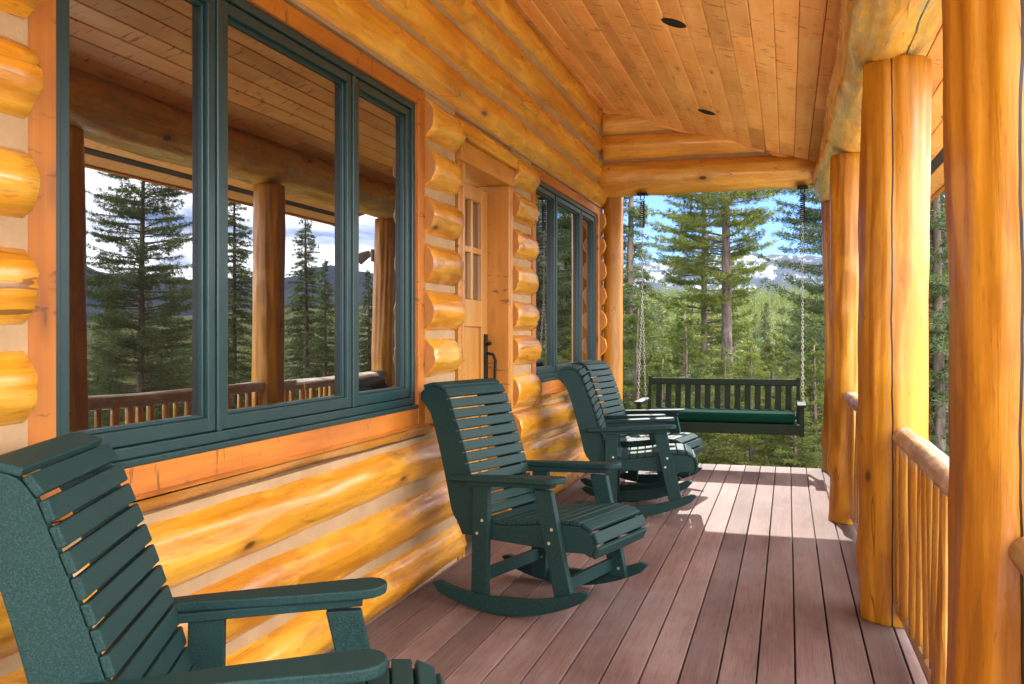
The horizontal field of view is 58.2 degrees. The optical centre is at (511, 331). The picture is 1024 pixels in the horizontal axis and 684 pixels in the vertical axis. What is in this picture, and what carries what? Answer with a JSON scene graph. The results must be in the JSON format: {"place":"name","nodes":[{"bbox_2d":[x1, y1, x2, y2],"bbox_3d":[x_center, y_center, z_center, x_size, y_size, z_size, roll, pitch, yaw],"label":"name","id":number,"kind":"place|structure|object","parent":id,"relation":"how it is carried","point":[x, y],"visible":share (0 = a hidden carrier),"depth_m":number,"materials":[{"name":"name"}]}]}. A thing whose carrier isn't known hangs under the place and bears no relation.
{"place":"outdoors","nodes":[
{"label":"outdoors","id":0,"kind":"place"},
{"bbox_2d":[652,306,799,341],"bbox_3d":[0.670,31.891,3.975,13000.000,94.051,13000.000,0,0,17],"label":"ground","id":1,"kind":"structure","parent":0,"point":[750,316],"depth_m":338.33,"materials":[{"name":"green plant"}]},
{"bbox_2d":[623,264,638,382],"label":"spruce tree","id":2,"kind":"object","parent":1,"relation":"on","point":[624,305],"visible":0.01,"depth_m":37.94,"materials":[{"name":"green plant"}]},
{"bbox_2d":[603,196,673,409],"bbox_3d":[2.363,-1.441,18.974,1.922,9.612,1.901,0,0,-41],"label":"spruce tree","id":3,"kind":"object","parent":1,"relation":"on","point":[632,211],"visible":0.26,"depth_m":18.84,"materials":[{"name":"green plant"}]},
{"bbox_2d":[633,287,649,380],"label":"spruce tree","id":4,"kind":"object","parent":1,"relation":"on","point":[635,307],"visible":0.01,"depth_m":29.95,"materials":[{"name":"green plant"}]},
{"bbox_2d":[642,348,664,407],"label":"fir tree","id":5,"kind":"object","parent":1,"relation":"on","point":[645,403],"visible":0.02,"depth_m":18.95,"materials":[{"name":"green plant"}]},
{"bbox_2d":[639,310,673,403],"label":"fir tree","id":6,"kind":"object","parent":1,"relation":"on","point":[649,332],"visible":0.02,"depth_m":22.97,"materials":[{"name":"green plant"}]},
{"bbox_2d":[651,289,667,347],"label":"spruce tree","id":7,"kind":"object","parent":1,"relation":"on","point":[659,316],"visible":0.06,"depth_m":41.96,"materials":[{"name":"green plant"}]},
{"bbox_2d":[659,319,673,401],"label":"fir tree","id":8,"kind":"object","parent":1,"relation":"on","point":[664,340],"visible":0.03,"depth_m":28.98,"materials":[{"name":"green plant"}]},
{"bbox_2d":[623,301,710,450],"bbox_3d":[2.009,1.272,14.469,2.543,3.576,2.212,0,0,-43],"label":"young fir","id":9,"kind":"object","parent":1,"relation":"on","point":[628,385],"visible":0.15,"depth_m":14.48,"materials":[{"name":"green plant"}]},
{"bbox_2d":[630,351,707,457],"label":"young fir","id":10,"kind":"object","parent":1,"relation":"on","point":[663,365],"visible":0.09,"depth_m":13.60,"materials":[{"name":"green plant"}]},
{"bbox_2d":[673,301,693,357],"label":"fir tree","id":11,"kind":"object","parent":1,"relation":"on","point":[683,323],"depth_m":46.02,"materials":[{"name":"green plant"}]},
{"bbox_2d":[639,303,735,461],"bbox_3d":[3.042,1.356,16.004,2.670,3.754,2.323,0,0,25],"label":"young fir","id":12,"kind":"object","parent":1,"relation":"on","point":[685,333],"visible":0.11,"depth_m":15.92,"materials":[{"name":"green plant"}]},
{"bbox_2d":[682,314,697,400],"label":"spruce tree","id":13,"kind":"object","parent":1,"relation":"on","point":[690,349],"depth_m":33.98,"materials":[{"name":"green plant"}]},
{"bbox_2d":[691,342,712,400],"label":"fir tree","id":14,"kind":"object","parent":1,"relation":"on","point":[700,350],"visible":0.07,"depth_m":23.98,"materials":[{"name":"green plant"}]},
{"bbox_2d":[646,192,761,401],"bbox_3d":[5.564,-2.639,26.479,3.599,12.187,3.658,0,0,-8],"label":"pine tree","id":15,"kind":"object","parent":1,"relation":"on","point":[703,327],"visible":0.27,"depth_m":26.43,"materials":[{"name":"green plant"}]},
{"bbox_2d":[669,370,743,463],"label":"young fir","id":16,"kind":"object","parent":1,"relation":"on","point":[710,451],"visible":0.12,"depth_m":12.97,"materials":[{"name":"green plant"}]},
{"bbox_2d":[693,311,736,407],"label":"fir tree","id":17,"kind":"object","parent":1,"relation":"on","point":[711,345],"visible":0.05,"depth_m":37.95,"materials":[{"name":"green plant"}]},
{"bbox_2d":[653,190,784,408],"bbox_3d":[5.253,-3.143,23.396,3.787,13.110,3.714,0,0,42],"label":"pine tree","id":18,"kind":"object","parent":1,"relation":"on","point":[722,205],"visible":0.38,"depth_m":23.30,"materials":[{"name":"green plant"}]},
{"bbox_2d":[708,334,733,408],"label":"fir tree","id":19,"kind":"object","parent":1,"relation":"on","point":[721,359],"visible":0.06,"depth_m":30.00,"materials":[{"name":"green plant"}]},
{"bbox_2d":[696,349,770,466],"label":"young fir","id":20,"kind":"object","parent":1,"relation":"on","point":[723,369],"visible":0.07,"depth_m":14.79,"materials":[{"name":"green plant"}]},
{"bbox_2d":[696,339,797,468],"bbox_3d":[3.305,1.485,12.583,1.726,2.789,1.984,0,0,-16],"label":"young fir","id":21,"kind":"object","parent":1,"relation":"on","point":[746,441],"visible":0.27,"depth_m":12.52,"materials":[{"name":"green plant"}]},
{"bbox_2d":[735,325,761,399],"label":"fir tree","id":22,"kind":"object","parent":1,"relation":"on","point":[747,343],"visible":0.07,"depth_m":32.00,"materials":[{"name":"green plant"}]},
{"bbox_2d":[746,312,762,392],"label":"spruce tree","id":23,"kind":"object","parent":1,"relation":"on","point":[753,335],"visible":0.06,"depth_m":45.98,"materials":[{"name":"green plant"}]},
{"bbox_2d":[753,299,776,402],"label":"spruce tree","id":24,"kind":"object","parent":1,"relation":"on","point":[762,327],"visible":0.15,"depth_m":35.97,"materials":[{"name":"green plant"}]},
{"bbox_2d":[720,332,821,465],"bbox_3d":[4.412,1.588,15.477,2.289,3.218,1.991,0,0,-19],"label":"young fir","id":25,"kind":"object","parent":1,"relation":"on","point":[769,348],"visible":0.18,"depth_m":15.49,"materials":[{"name":"green plant"}]},
{"bbox_2d":[761,353,787,452],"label":"fir tree","id":26,"kind":"object","parent":1,"relation":"on","point":[770,378],"visible":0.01,"depth_m":22.48,"materials":[{"name":"green plant"}]},
{"bbox_2d":[603,280,948,386],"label":"forest","id":27,"kind":"object","parent":1,"relation":"on","point":[775,302],"visible":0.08,"depth_m":316.60,"materials":[{"name":"green plant"}]},
{"bbox_2d":[774,336,792,408],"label":"fir tree","id":28,"kind":"object","parent":1,"relation":"on","point":[785,368],"visible":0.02,"depth_m":27.99,"materials":[{"name":"green plant"}]},
{"bbox_2d":[753,374,822,469],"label":"young fir","id":29,"kind":"object","parent":1,"relation":"on","point":[796,457],"visible":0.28,"depth_m":12.12,"materials":[{"name":"green plant"}]},
{"bbox_2d":[781,305,798,372],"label":"spruce tree","id":30,"kind":"object","parent":1,"relation":"on","point":[795,309],"visible":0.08,"depth_m":47.97,"materials":[{"name":"green plant"}]},
{"bbox_2d":[758,337,823,469],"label":"young fir","id":31,"kind":"object","parent":1,"relation":"on","point":[815,411],"visible":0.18,"depth_m":12.74,"materials":[{"name":"green plant"}]},
{"bbox_2d":[787,291,807,395],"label":"spruce tree","id":32,"kind":"object","parent":1,"relation":"on","point":[799,312],"visible":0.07,"depth_m":33.95,"materials":[{"name":"green plant"}]},
{"bbox_2d":[779,337,822,453],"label":"fir tree","id":33,"kind":"object","parent":1,"relation":"on","point":[806,383],"depth_m":20.93,"materials":[{"name":"green plant"}]},
{"bbox_2d":[783,288,824,408],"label":"fir tree","id":34,"kind":"object","parent":1,"relation":"on","point":[814,316],"visible":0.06,"depth_m":26.98,"materials":[{"name":"green plant"}]},
{"bbox_2d":[752,188,948,451],"bbox_3d":[6.561,-1.949,17.560,3.902,10.449,4.390,0,0,31],"label":"pine tree","id":35,"kind":"object","parent":1,"relation":"on","point":[812,216],"visible":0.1,"depth_m":17.74,"materials":[{"name":"green plant"}]},
{"bbox_2d":[928,190,948,456],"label":"spruce tree","id":36,"kind":"object","parent":1,"relation":"on","point":[938,314],"visible":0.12,"depth_m":16.36,"materials":[{"name":"green plant"}]},
{"bbox_2d":[928,193,948,444],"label":"spruce tree","id":37,"kind":"object","parent":1,"relation":"on","point":[947,417],"visible":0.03,"depth_m":23.92,"materials":[{"name":"green plant"}]},
{"bbox_2d":[731,307,748,378],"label":"fir tree","id":38,"kind":"object","parent":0,"point":[736,343],"visible":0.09,"depth_m":49.92,"materials":[{"name":"green plant"}]},
{"bbox_2d":[603,190,944,266],"label":"sky","id":39,"kind":"structure","parent":0,"point":[654,202],"materials":[{"name":"blue"}]},
{"bbox_2d":[678,470,873,683],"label":"deck base","id":40,"kind":"object","parent":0,"point":[793,594],"depth_m":4.67,"materials":[{"name":"brown wood"}]},
{"bbox_2d":[324,464,927,683],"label":"deck","id":41,"kind":"structure","parent":40,"relation":"on","point":[643,626],"depth_m":4.40,"materials":[{"name":"brown wood"}]},
{"bbox_2d":[0,432,444,683],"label":"rocking chair","id":42,"kind":"object","parent":41,"relation":"on","point":[137,633],"visible":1,"depth_m":1.96,"materials":[{"name":"wood"}]},
{"bbox_2d":[0,0,606,683],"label":"log cabin","id":43,"kind":"object","parent":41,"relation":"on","point":[270,270],"visible":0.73,"depth_m":3.64,"materials":[{"name":"brown wood"}]},
{"bbox_2d":[28,0,424,499],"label":"window","id":44,"kind":"structure","parent":43,"relation":"in","point":[226,222],"depth_m":3.19,"materials":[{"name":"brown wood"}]},
{"bbox_2d":[455,141,514,559],"bbox_3d":[-0.291,0.104,5.986,0.322,2.482,1.090,0,0,17],"label":"door","id":45,"kind":"structure","parent":43,"relation":"in","point":[484,339],"depth_m":6.32,"materials":[{"name":"brown wood"}]},
{"bbox_2d":[531,164,599,393],"bbox_3d":[0.457,-0.397,8.304,0.164,1.773,2.630,0,0,17],"label":"window","id":46,"kind":"structure","parent":43,"relation":"in","point":[566,232],"depth_m":8.26,"materials":[{"name":"green wood"}]},
{"bbox_2d":[509,0,944,201],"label":"porch roof","id":47,"kind":"structure","parent":43,"relation":"attached to","point":[657,80],"depth_m":6.73,"materials":[{"name":"brown wood"}]},
{"bbox_2d":[813,0,941,202],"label":"log beam","id":48,"kind":"structure","parent":47,"relation":"attached to","point":[872,30],"depth_m":4.22,"materials":[{"name":"brown wood"}]},
{"bbox_2d":[421,378,648,616],"bbox_3d":[0.103,0.799,4.650,1.024,1.089,0.704,0,0,33],"label":"rocking chair","id":49,"kind":"object","parent":41,"relation":"on","point":[544,525],"visible":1,"depth_m":4.56,"materials":[{"name":"wood"}]},
{"bbox_2d":[602,197,622,414],"bbox_3d":[1.061,-0.055,9.661,0.224,2.800,0.231,0,0,17],"label":"log pilaster","id":50,"kind":"object","parent":41,"relation":"on","point":[613,286],"visible":0.59,"depth_m":9.58,"materials":[{"name":"orange wood"}]},
{"bbox_2d":[598,156,816,197],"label":"log beam","id":51,"kind":"structure","parent":50,"relation":"on","point":[682,176],"depth_m":9.12,"materials":[{"name":"brown wood"}]},
{"bbox_2d":[634,185,807,436],"bbox_3d":[2.065,-0.210,9.111,1.650,2.392,0.699,0,0,17],"label":"porch swing","id":52,"kind":"object","parent":51,"relation":"hanging from","point":[747,419],"visible":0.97,"depth_m":9.15,"materials":[{"name":"paint"}]},
{"bbox_2d":[558,364,698,516],"bbox_3d":[0.885,0.799,6.983,1.024,1.089,0.704,0,0,9],"label":"rocking chair","id":53,"kind":"object","parent":41,"relation":"on","point":[600,435],"visible":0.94,"depth_m":6.76,"materials":[{"name":"wood"}]},
{"bbox_2d":[572,360,702,490],"bbox_3d":[1.065,0.799,7.896,1.024,1.089,0.704,0,0,27],"label":"rocking chair","id":54,"kind":"object","parent":41,"relation":"on","point":[600,373],"visible":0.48,"depth_m":7.91,"materials":[{"name":"wood"}]},
{"bbox_2d":[821,201,830,471],"bbox_3d":[3.135,0.043,8.886,0.291,2.605,0.286,0,0,17],"label":"log post","id":55,"kind":"object","parent":41,"relation":"on","point":[825,218],"visible":0.39,"depth_m":8.85,"materials":[{"name":"brown wood"}]},
{"bbox_2d":[827,152,859,524],"bbox_3d":[2.402,0.043,6.553,0.306,2.605,0.300,0,0,17],"label":"log post","id":56,"kind":"object","parent":41,"relation":"on","point":[844,200],"visible":0.63,"depth_m":6.46,"materials":[{"name":"orange wood"}]},
{"bbox_2d":[855,54,931,628],"bbox_3d":[1.800,0.043,4.332,0.350,2.605,0.352,0,0,17],"label":"log post","id":57,"kind":"object","parent":41,"relation":"on","point":[894,256],"visible":0.84,"depth_m":4.21,"materials":[{"name":"orange wood"}]},
{"bbox_2d":[843,391,858,531],"bbox_3d":[2.113,0.853,5.453,0.116,0.890,2.062,0,0,15],"label":"log railing","id":58,"kind":"object","parent":57,"relation":"attached to","point":[850,398],"visible":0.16,"depth_m":6.07,"materials":[{"name":"orange wood"}]},
{"bbox_2d":[941,0,1023,683],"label":"log post","id":59,"kind":"object","parent":41,"relation":"on","point":[983,102],"visible":0.99,"depth_m":2.03,"materials":[{"name":"orange wood"}]},
{"bbox_2d":[892,427,948,683],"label":"log railing","id":60,"kind":"object","parent":59,"relation":"attached to","point":[921,527],"visible":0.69,"depth_m":3.41,"materials":[{"name":"orange wood"}]},
{"bbox_2d":[1009,536,1023,575],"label":"log railing","id":61,"kind":"object","parent":59,"relation":"attached to","point":[1016,552],"visible":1,"depth_m":1.94,"materials":[{"name":"orange wood"}]},
{"bbox_2d":[623,253,943,304],"bbox_3d":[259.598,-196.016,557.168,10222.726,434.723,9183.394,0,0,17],"label":"mountains","id":62,"kind":"structure","parent":0,"point":[772,272],"depth_m":3671.27,"materials":[{"name":"white snow"}]}
]}

